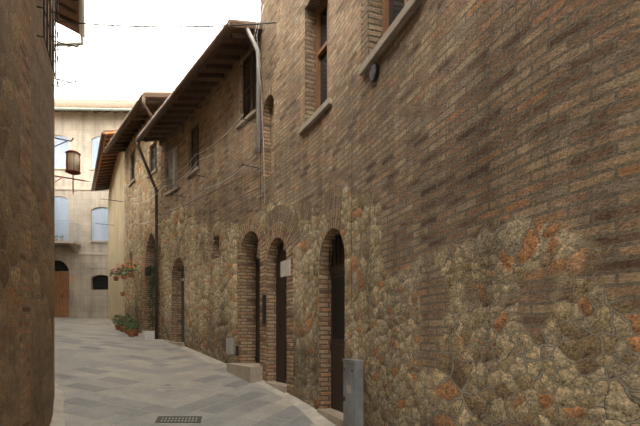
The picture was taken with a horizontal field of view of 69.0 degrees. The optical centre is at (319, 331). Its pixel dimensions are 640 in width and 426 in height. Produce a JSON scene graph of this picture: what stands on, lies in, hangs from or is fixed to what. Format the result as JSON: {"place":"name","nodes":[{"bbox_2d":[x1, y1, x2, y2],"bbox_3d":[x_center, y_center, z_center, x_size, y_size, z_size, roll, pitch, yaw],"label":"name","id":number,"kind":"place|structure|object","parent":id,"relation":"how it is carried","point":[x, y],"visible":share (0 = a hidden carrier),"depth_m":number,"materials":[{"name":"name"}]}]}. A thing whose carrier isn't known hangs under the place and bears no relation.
{"place":"outdoors","nodes":[
{"label":"outdoors","id":0,"kind":"place"},
{"bbox_2d":[145,266,154,275],"bbox_3d":[-5.590,-2.021,15.715,0.470,0.252,0.550,0,0,-39],"label":"dark door","id":1,"kind":"structure","parent":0,"point":[148,269],"depth_m":15.47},
{"bbox_2d":[142,96,161,145],"bbox_3d":[-5.266,-6.582,14.645,0.111,1.225,0.809,0,0,24],"label":"downspout","id":2,"kind":"object","parent":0,"point":[147,111],"visible":0.48,"depth_m":14.40,"materials":[{"name":"metal"}]},
{"bbox_2d":[55,0,259,99],"label":"sky","id":3,"kind":"structure","parent":0,"point":[113,62],"materials":[{"name":"white"}]},
{"bbox_2d":[55,318,316,425],"bbox_3d":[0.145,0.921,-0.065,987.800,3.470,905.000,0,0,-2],"label":"street paving","id":4,"kind":"structure","parent":0,"point":[107,373],"depth_m":8.63,"materials":[{"name":"stone"}]},
{"bbox_2d":[0,0,54,425],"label":"building wall","id":5,"kind":"structure","parent":4,"relation":"on","point":[27,240],"depth_m":4.80,"materials":[{"name":"brown brick"}]},
{"bbox_2d":[37,0,58,85],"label":"building window grille","id":6,"kind":"object","parent":5,"relation":"attached to","point":[52,36],"visible":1,"depth_m":5.75,"materials":[{"name":"metal"}]},
{"bbox_2d":[54,40,79,146],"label":"wire brackets","id":7,"kind":"object","parent":5,"relation":"attached to","point":[77,46],"visible":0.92,"depth_m":7.33,"materials":[{"name":"grey metal"}]},
{"bbox_2d":[56,0,78,33],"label":"roof eave","id":8,"kind":"object","parent":5,"relation":"attached to","point":[68,10],"visible":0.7,"depth_m":12.48,"materials":[{"name":"brown wood"}]},
{"bbox_2d":[78,0,84,37],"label":"rain gutter","id":9,"kind":"object","parent":8,"relation":"attached to","point":[81,3],"visible":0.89,"depth_m":12.41,"materials":[{"name":"grey metal"}]},
{"bbox_2d":[56,36,83,46],"bbox_3d":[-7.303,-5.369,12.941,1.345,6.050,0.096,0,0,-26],"label":"downpipe elbow","id":10,"kind":"object","parent":5,"relation":"attached to","point":[75,44],"visible":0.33,"depth_m":13.10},
{"bbox_2d":[55,150,89,193],"bbox_3d":[-6.191,-3.831,11.342,1.097,1.127,0.358,0,0,-21],"label":"street lamp","id":11,"kind":"object","parent":5,"relation":"attached to","point":[72,162],"visible":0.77,"depth_m":11.30,"materials":[{"name":"wrought iron"},{"name":"glass"}]},
{"bbox_2d":[50,382,64,425],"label":"curb","id":12,"kind":"structure","parent":4,"relation":"on","point":[58,419],"depth_m":6.80,"materials":[{"name":"grey stone"}]},
{"bbox_2d":[55,111,128,318],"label":"building wall","id":13,"kind":"structure","parent":4,"relation":"on","point":[82,129],"depth_m":27.02,"materials":[{"name":"beige paint"}]},
{"bbox_2d":[55,260,68,316],"bbox_3d":[-15.339,-2.474,27.191,1.611,3.318,0.120,0,0,-2],"label":"arched door","id":14,"kind":"structure","parent":13,"relation":"in","point":[61,289],"depth_m":27.19,"materials":[{"name":"brown wood"}]},
{"bbox_2d":[55,197,68,239],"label":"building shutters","id":15,"kind":"object","parent":13,"relation":"attached to","point":[62,216],"visible":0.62,"depth_m":27.04,"materials":[{"name":"blue wood"}]},
{"bbox_2d":[55,136,68,167],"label":"window shutters","id":16,"kind":"object","parent":13,"relation":"attached to","point":[60,153],"visible":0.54,"depth_m":27.04,"materials":[{"name":"blue wood"}]},
{"bbox_2d":[55,241,80,252],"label":"balcony slab","id":17,"kind":"structure","parent":13,"relation":"attached to","point":[73,245],"depth_m":26.52,"materials":[{"name":"beige concrete"}]},
{"bbox_2d":[55,223,80,242],"bbox_3d":[-14.987,-5.601,26.559,2.268,0.981,0.818,0,0,-2],"label":"balcony railing","id":18,"kind":"object","parent":17,"relation":"on","point":[79,234],"visible":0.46,"depth_m":26.18,"materials":[{"name":"grey metal"}]},
{"bbox_2d":[55,186,107,254],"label":"facade molding","id":19,"kind":"structure","parent":13,"relation":"attached to","point":[74,253],"depth_m":26.96,"materials":[{"name":"beige stone"}]},
{"bbox_2d":[55,110,129,112],"bbox_3d":[-15.775,-14.286,29.508,23.000,3.991,6.900,0,0,-2],"label":"building eave","id":20,"kind":"object","parent":13,"relation":"attached to","point":[74,111],"visible":0.19,"depth_m":26.39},
{"bbox_2d":[55,107,131,110],"bbox_3d":[-15.666,-12.416,25.980,23.000,0.160,0.160,0,0,-2],"label":"rain gutter","id":21,"kind":"object","parent":20,"relation":"attached to","point":[93,109],"depth_m":26.02,"materials":[{"name":"grey metal"}]},
{"bbox_2d":[55,99,136,107],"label":"building roof tiles","id":22,"kind":"object","parent":13,"relation":"on","point":[91,103],"visible":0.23,"depth_m":28.63,"materials":[{"name":"white tile"}]},
{"bbox_2d":[92,137,99,167],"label":"window shutters","id":23,"kind":"object","parent":13,"relation":"attached to","point":[95,143],"visible":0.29,"depth_m":27.10,"materials":[{"name":"blue wood"}]},
{"bbox_2d":[91,275,107,289],"bbox_3d":[-12.750,-2.842,27.221,1.128,0.871,0.200,0,0,-2],"label":"barred window","id":24,"kind":"structure","parent":13,"relation":"in","point":[100,282],"depth_m":27.29,"materials":[{"name":"black metal"}]},
{"bbox_2d":[92,207,107,240],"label":"window shutters","id":25,"kind":"object","parent":13,"relation":"attached to","point":[100,216],"visible":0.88,"depth_m":27.10,"materials":[{"name":"blue wood"}]},
{"bbox_2d":[108,152,123,323],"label":"building wall","id":26,"kind":"structure","parent":4,"relation":"on","point":[116,241],"depth_m":21.58,"materials":[{"name":"beige paint"}]},
{"bbox_2d":[94,131,118,190],"bbox_3d":[-8.016,-8.681,23.549,5.750,1.877,8.402,0,0,-29],"label":"roof eave","id":27,"kind":"object","parent":26,"relation":"attached to","point":[106,168],"visible":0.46,"depth_m":22.39,"materials":[{"name":"brown wood"}]},
{"bbox_2d":[91,132,104,191],"bbox_3d":[-10.600,-7.824,22.137,0.150,0.170,8.403,0,0,-29],"label":"rain gutter","id":28,"kind":"object","parent":27,"relation":"attached to","point":[102,137],"visible":1,"depth_m":21.09,"materials":[{"name":"brown metal"}]},
{"bbox_2d":[103,129,117,131],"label":"roof tiles","id":29,"kind":"object","parent":27,"relation":"on","point":[111,130],"visible":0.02,"depth_m":18.61,"materials":[{"name":"orange tile"}]},
{"bbox_2d":[112,313,141,336],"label":"potted plants","id":30,"kind":"object","parent":4,"relation":"on","point":[129,329],"visible":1,"depth_m":16.52,"materials":[{"name":"plant"}]},
{"bbox_2d":[124,104,161,332],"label":"building wall","id":31,"kind":"structure","parent":4,"relation":"on","point":[136,216],"depth_m":17.08,"materials":[{"name":"beige stone"}]},
{"bbox_2d":[109,259,139,295],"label":"flower pots","id":32,"kind":"object","parent":31,"relation":"attached to","point":[125,269],"visible":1,"depth_m":17.63,"materials":[{"name":"ceramic"}]},
{"bbox_2d":[132,153,134,179],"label":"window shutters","id":33,"kind":"object","parent":31,"relation":"attached to","point":[133,163],"depth_m":17.90,"materials":[{"name":"wood"}]},
{"bbox_2d":[108,95,168,151],"bbox_3d":[-4.702,-8.066,18.248,5.650,1.847,5.493,0,0,-36],"label":"roof eave","id":34,"kind":"object","parent":31,"relation":"attached to","point":[129,131],"visible":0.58,"depth_m":16.23,"materials":[{"name":"brown wood"}]},
{"bbox_2d":[103,93,145,153],"bbox_3d":[-7.040,-7.224,16.540,0.150,0.170,5.494,0,0,-36],"label":"rain gutter","id":35,"kind":"object","parent":34,"relation":"attached to","point":[136,106],"visible":0.96,"depth_m":16.06,"materials":[{"name":"brown metal"}]},
{"bbox_2d":[109,92,171,141],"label":"roof tiles","id":36,"kind":"object","parent":34,"relation":"on","point":[157,93],"visible":0.08,"depth_m":14.61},
{"bbox_2d":[136,142,157,338],"bbox_3d":[-5.484,-2.840,14.801,0.689,6.209,0.100,0,0,-42],"label":"drainpipe","id":37,"kind":"object","parent":31,"relation":"attached to","point":[156,233],"visible":0.81,"depth_m":14.95,"materials":[{"name":"black metal"}]},
{"bbox_2d":[146,266,154,330],"bbox_3d":[-5.458,-0.927,15.137,0.363,2.423,0.433,0,0,-37],"label":"climbing plant","id":38,"kind":"object","parent":31,"relation":"attached to","point":[152,293],"visible":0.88,"depth_m":15.12,"materials":[{"name":"green plant"}]},
{"bbox_2d":[142,223,160,338],"bbox_3d":[-5.490,-1.695,15.763,0.454,3.901,1.750,0,0,-39],"label":"arched doorway","id":39,"kind":"structure","parent":31,"relation":"attached to","point":[149,252],"depth_m":16.09,"materials":[{"name":"brown brick"}]},
{"bbox_2d":[146,168,157,177],"bbox_3d":[-5.543,-5.234,15.491,0.160,0.070,0.960,0,0,-39],"label":"window sill","id":40,"kind":"structure","parent":31,"relation":"attached to","point":[153,172],"depth_m":15.30,"materials":[{"name":"beige stone"}]},
{"bbox_2d":[151,143,156,171],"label":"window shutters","id":41,"kind":"object","parent":31,"relation":"attached to","point":[154,147],"depth_m":15.55,"materials":[{"name":"wood"}]},
{"bbox_2d":[142,331,154,339],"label":"white stone block","id":42,"kind":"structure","parent":4,"relation":"on","point":[148,335],"depth_m":14.92,"materials":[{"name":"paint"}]},
{"bbox_2d":[168,342,183,346],"bbox_3d":[-4.184,0.534,14.234,0.540,0.380,1.050,0,0,-38],"label":"door threshold","id":43,"kind":"object","parent":4,"relation":"on","point":[180,344],"depth_m":13.93,"materials":[{"name":"beige stone"}]},
{"bbox_2d":[155,416,201,422],"bbox_3d":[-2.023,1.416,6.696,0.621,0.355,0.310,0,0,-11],"label":"drain grate","id":44,"kind":"object","parent":4,"relation":"on","point":[198,419],"visible":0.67,"depth_m":6.67,"materials":[{"name":"metal"}]},
{"bbox_2d":[161,34,260,362],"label":"building wall","id":45,"kind":"structure","parent":4,"relation":"on","point":[210,306],"depth_m":11.94,"materials":[{"name":"brown stone"}]},
{"bbox_2d":[56,0,275,228],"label":"cables","id":46,"kind":"object","parent":45,"relation":"attached to","point":[260,23],"visible":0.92,"depth_m":9.56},
{"bbox_2d":[163,187,177,195],"bbox_3d":[-4.617,-4.354,14.563,0.160,0.070,1.010,0,0,-41],"label":"window sill","id":47,"kind":"structure","parent":45,"relation":"attached to","point":[170,191],"depth_m":14.52,"materials":[{"name":"beige stone"}]},
{"bbox_2d":[168,146,176,190],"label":"window shutters","id":48,"kind":"object","parent":45,"relation":"attached to","point":[174,163],"depth_m":14.67,"materials":[{"name":"wood"}]},
{"bbox_2d":[174,246,179,258],"bbox_3d":[-4.307,-2.198,14.139,0.001,0.741,1.702,0,0,-38],"label":"brick patch","id":49,"kind":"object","parent":45,"relation":"attached to","point":[176,251],"depth_m":14.21,"materials":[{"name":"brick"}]},
{"bbox_2d":[172,255,182,341],"bbox_3d":[-4.126,-1.011,14.279,0.454,2.970,1.590,0,0,-38],"label":"arched door surround","id":50,"kind":"object","parent":45,"relation":"attached to","point":[176,297],"visible":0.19,"depth_m":14.62,"materials":[{"name":"brown brick"}]},
{"bbox_2d":[96,116,259,224],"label":"facade iron rods","id":51,"kind":"object","parent":45,"relation":"attached to","point":[198,175],"visible":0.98,"depth_m":9.63,"materials":[{"name":"black metal"}]},
{"bbox_2d":[180,265,183,341],"bbox_3d":[-4.069,-0.875,14.323,0.070,2.698,1.050,0,0,-38],"label":"door glass","id":52,"kind":"object","parent":45,"relation":"in","point":[182,308],"visible":0.25,"depth_m":14.67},
{"bbox_2d":[186,166,199,177],"bbox_3d":[-3.520,-4.445,13.060,0.160,0.070,1.010,0,0,-34],"label":"window sill","id":53,"kind":"structure","parent":45,"relation":"attached to","point":[193,171],"depth_m":12.96,"materials":[{"name":"beige stone"}]},
{"bbox_2d":[191,123,198,170],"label":"window shutters","id":54,"kind":"object","parent":45,"relation":"attached to","point":[196,146],"depth_m":13.14,"materials":[{"name":"brown wood"}]},
{"bbox_2d":[132,3,264,223],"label":"cables","id":55,"kind":"object","parent":45,"relation":"attached to","point":[222,136],"visible":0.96,"depth_m":9.99,"materials":[{"name":"grey rubber"}]},
{"bbox_2d":[141,23,262,141],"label":"roof eaves","id":56,"kind":"object","parent":45,"relation":"attached to","point":[228,52],"visible":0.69,"depth_m":11.31,"materials":[{"name":"brown wood"}]},
{"bbox_2d":[135,21,233,141],"bbox_3d":[-3.745,-5.994,11.889,0.150,0.170,6.797,0,0,-36],"label":"rain gutter","id":57,"kind":"object","parent":56,"relation":"attached to","point":[220,37],"visible":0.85,"depth_m":10.85,"materials":[{"name":"metal"}]},
{"bbox_2d":[139,19,261,133],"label":"building roof tiles","id":58,"kind":"object","parent":56,"relation":"on","point":[240,21],"depth_m":9.40,"materials":[{"name":"brown tile"}]},
{"bbox_2d":[211,228,221,259],"bbox_3d":[-2.479,-2.175,11.757,0.304,0.704,0.700,0,0,-34],"label":"wall niche","id":59,"kind":"object","parent":45,"relation":"attached to","point":[216,243],"visible":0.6,"depth_m":11.87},
{"bbox_2d":[226,338,233,353],"bbox_3d":[-2.105,0.351,10.874,0.070,0.369,0.280,0,0,-34],"label":"utility box","id":60,"kind":"object","parent":45,"relation":"attached to","point":[229,345],"visible":1,"depth_m":10.79,"materials":[{"name":"plastic"}]},
{"bbox_2d":[236,346,238,355],"bbox_3d":[-1.882,0.448,10.578,0.030,0.231,0.100,0,0,-34],"label":"utility box","id":61,"kind":"object","parent":45,"relation":"attached to","point":[237,350],"visible":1,"depth_m":10.54,"materials":[{"name":"metal"}]},
{"bbox_2d":[236,108,255,128],"bbox_3d":[-1.532,-4.612,10.118,0.160,0.070,1.110,0,0,-34],"label":"window sill","id":62,"kind":"structure","parent":45,"relation":"attached to","point":[251,114],"depth_m":10.06,"materials":[{"name":"grey stone"}]},
{"bbox_2d":[243,49,255,117],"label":"window shutters","id":63,"kind":"object","parent":45,"relation":"attached to","point":[251,86],"depth_m":10.19,"materials":[{"name":"brown wood"}]},
{"bbox_2d":[237,218,265,380],"bbox_3d":[-1.329,-0.703,10.181,0.454,3.452,1.540,0,0,-34],"label":"arched door surround","id":64,"kind":"object","parent":45,"relation":"attached to","point":[251,234],"visible":0.58,"depth_m":10.51,"materials":[{"name":"brown brick"}]},
{"bbox_2d":[245,27,259,151],"bbox_3d":[-1.371,-4.904,9.454,0.343,2.469,0.090,0,0,-32],"label":"downspout","id":65,"kind":"object","parent":45,"relation":"attached to","point":[249,34],"visible":0.79,"depth_m":9.48,"materials":[{"name":"grey metal"}]},
{"bbox_2d":[255,246,259,362],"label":"wood door","id":66,"kind":"structure","parent":45,"relation":"in","point":[257,318],"depth_m":10.56,"materials":[{"name":"brown wood"}]},
{"bbox_2d":[106,319,335,425],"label":"street mortar fillet","id":67,"kind":"object","parent":4,"relation":"on","point":[313,415],"visible":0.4,"depth_m":8.41,"materials":[{"name":"grey concrete"}]},
{"bbox_2d":[226,363,262,382],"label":"stone doorstep","id":68,"kind":"object","parent":4,"relation":"on","point":[250,372],"depth_m":9.62,"materials":[{"name":"beige stone"}]},
{"bbox_2d":[265,381,286,392],"bbox_3d":[-0.677,1.217,9.050,0.470,0.400,0.950,0,0,-29],"label":"door threshold","id":69,"kind":"object","parent":4,"relation":"on","point":[281,387],"depth_m":8.87,"materials":[{"name":"beige stone"}]},
{"bbox_2d":[317,408,342,425],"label":"door threshold","id":70,"kind":"object","parent":4,"relation":"on","point":[334,416],"depth_m":6.89,"materials":[{"name":"beige stone"}]},
{"bbox_2d":[342,359,363,425],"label":"utility cabinet","id":71,"kind":"object","parent":4,"relation":"on","point":[352,392],"visible":0.94,"depth_m":5.86,"materials":[{"name":"metal"}]},
{"bbox_2d":[261,0,639,425],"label":"building wall","id":72,"kind":"structure","parent":4,"relation":"on","point":[478,161],"depth_m":3.73,"materials":[{"name":"brown brick"}]},
{"bbox_2d":[262,295,265,324],"bbox_3d":[-1.126,-0.433,9.430,0.050,0.600,0.100,0,0,-29],"label":"intercom panel","id":73,"kind":"object","parent":72,"relation":"attached to","point":[263,309],"visible":0.93,"depth_m":9.40,"materials":[{"name":"black metal"}]},
{"bbox_2d":[263,87,273,179],"bbox_3d":[-0.959,-3.968,9.343,0.164,1.754,0.830,0,0,-30],"label":"bricked-up arched niche","id":74,"kind":"object","parent":72,"relation":"attached to","point":[269,99],"visible":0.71,"depth_m":9.56,"materials":[{"name":"brown brick"}]},
{"bbox_2d":[256,205,299,258],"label":"brick arch","id":75,"kind":"structure","parent":72,"relation":"attached to","point":[284,214],"depth_m":8.66,"materials":[{"name":"brick"}]},
{"bbox_2d":[266,223,292,395],"bbox_3d":[-0.643,-0.452,9.069,0.454,3.239,1.490,0,0,-29],"label":"arched door surround","id":76,"kind":"object","parent":72,"relation":"attached to","point":[278,235],"visible":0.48,"depth_m":9.34,"materials":[{"name":"brown brick"}]},
{"bbox_2d":[276,242,286,383],"bbox_3d":[-0.663,-0.317,9.058,0.098,2.967,0.950,0,0,-29],"label":"wood door","id":77,"kind":"structure","parent":72,"relation":"in","point":[281,329],"depth_m":9.24,"materials":[{"name":"brown wood"}]},
{"bbox_2d":[280,259,290,276],"bbox_3d":[-0.633,-1.154,8.566,0.025,0.290,0.400,0,0,-29],"label":"stone plaque","id":78,"kind":"object","parent":72,"relation":"attached to","point":[285,267],"visible":1,"depth_m":8.54,"materials":[{"name":"white stone"}]},
{"bbox_2d":[283,201,311,250],"bbox_3d":[-0.319,-1.836,7.995,0.001,0.754,1.674,0,0,-26],"label":"brick patch","id":79,"kind":"object","parent":72,"relation":"attached to","point":[303,209],"visible":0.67,"depth_m":7.90,"materials":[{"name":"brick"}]},
{"bbox_2d":[305,0,323,121],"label":"window surround","id":80,"kind":"object","parent":72,"relation":"attached to","point":[312,7],"visible":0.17,"depth_m":7.92,"materials":[{"name":"brown brick"}]},
{"bbox_2d":[299,97,331,134],"bbox_3d":[0.026,-3.412,7.492,0.320,0.090,1.190,0,0,-24],"label":"window sill","id":81,"kind":"structure","parent":72,"relation":"attached to","point":[314,117],"depth_m":7.35,"materials":[{"name":"grey stone"}]},
{"bbox_2d":[316,0,327,109],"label":"tower window glass","id":82,"kind":"object","parent":72,"relation":"in","point":[321,54],"visible":0.31,"depth_m":7.87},
{"bbox_2d":[319,208,340,408],"bbox_3d":[0.377,-0.191,6.994,0.454,3.222,1.560,0,0,-21],"label":"arched door surround","id":83,"kind":"object","parent":72,"relation":"attached to","point":[333,223],"visible":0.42,"depth_m":7.39,"materials":[{"name":"brown brick"}]},
{"bbox_2d":[325,185,341,215],"bbox_3d":[0.164,-1.651,6.912,0.001,0.938,2.152,0,0,-21],"label":"brick patch","id":84,"kind":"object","parent":72,"relation":"attached to","point":[333,197],"depth_m":6.83,"materials":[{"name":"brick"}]},
{"bbox_2d":[329,234,344,412],"bbox_3d":[0.348,-0.050,6.983,0.117,2.941,1.000,0,0,-21],"label":"door","id":85,"kind":"structure","parent":72,"relation":"in","point":[337,274],"depth_m":7.17,"materials":[{"name":"black wood"}]},
{"bbox_2d":[361,0,381,64],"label":"window surround","id":86,"kind":"object","parent":72,"relation":"attached to","point":[371,23],"depth_m":5.77,"materials":[{"name":"brown brick"}]},
{"bbox_2d":[369,63,378,82],"bbox_3d":[0.636,-3.058,5.517,0.045,0.200,0.200,0,0,-19],"label":"round vent grille","id":87,"kind":"object","parent":72,"relation":"attached to","point":[373,72],"visible":1,"depth_m":5.48,"materials":[{"name":"metal"}]},
{"bbox_2d":[359,0,422,76],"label":"window sill","id":88,"kind":"structure","parent":72,"relation":"attached to","point":[397,24],"depth_m":5.05,"materials":[{"name":"grey stone"}]},
{"bbox_2d":[382,0,408,35],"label":"tower window glass","id":89,"kind":"object","parent":72,"relation":"in","point":[391,10],"depth_m":5.74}
]}

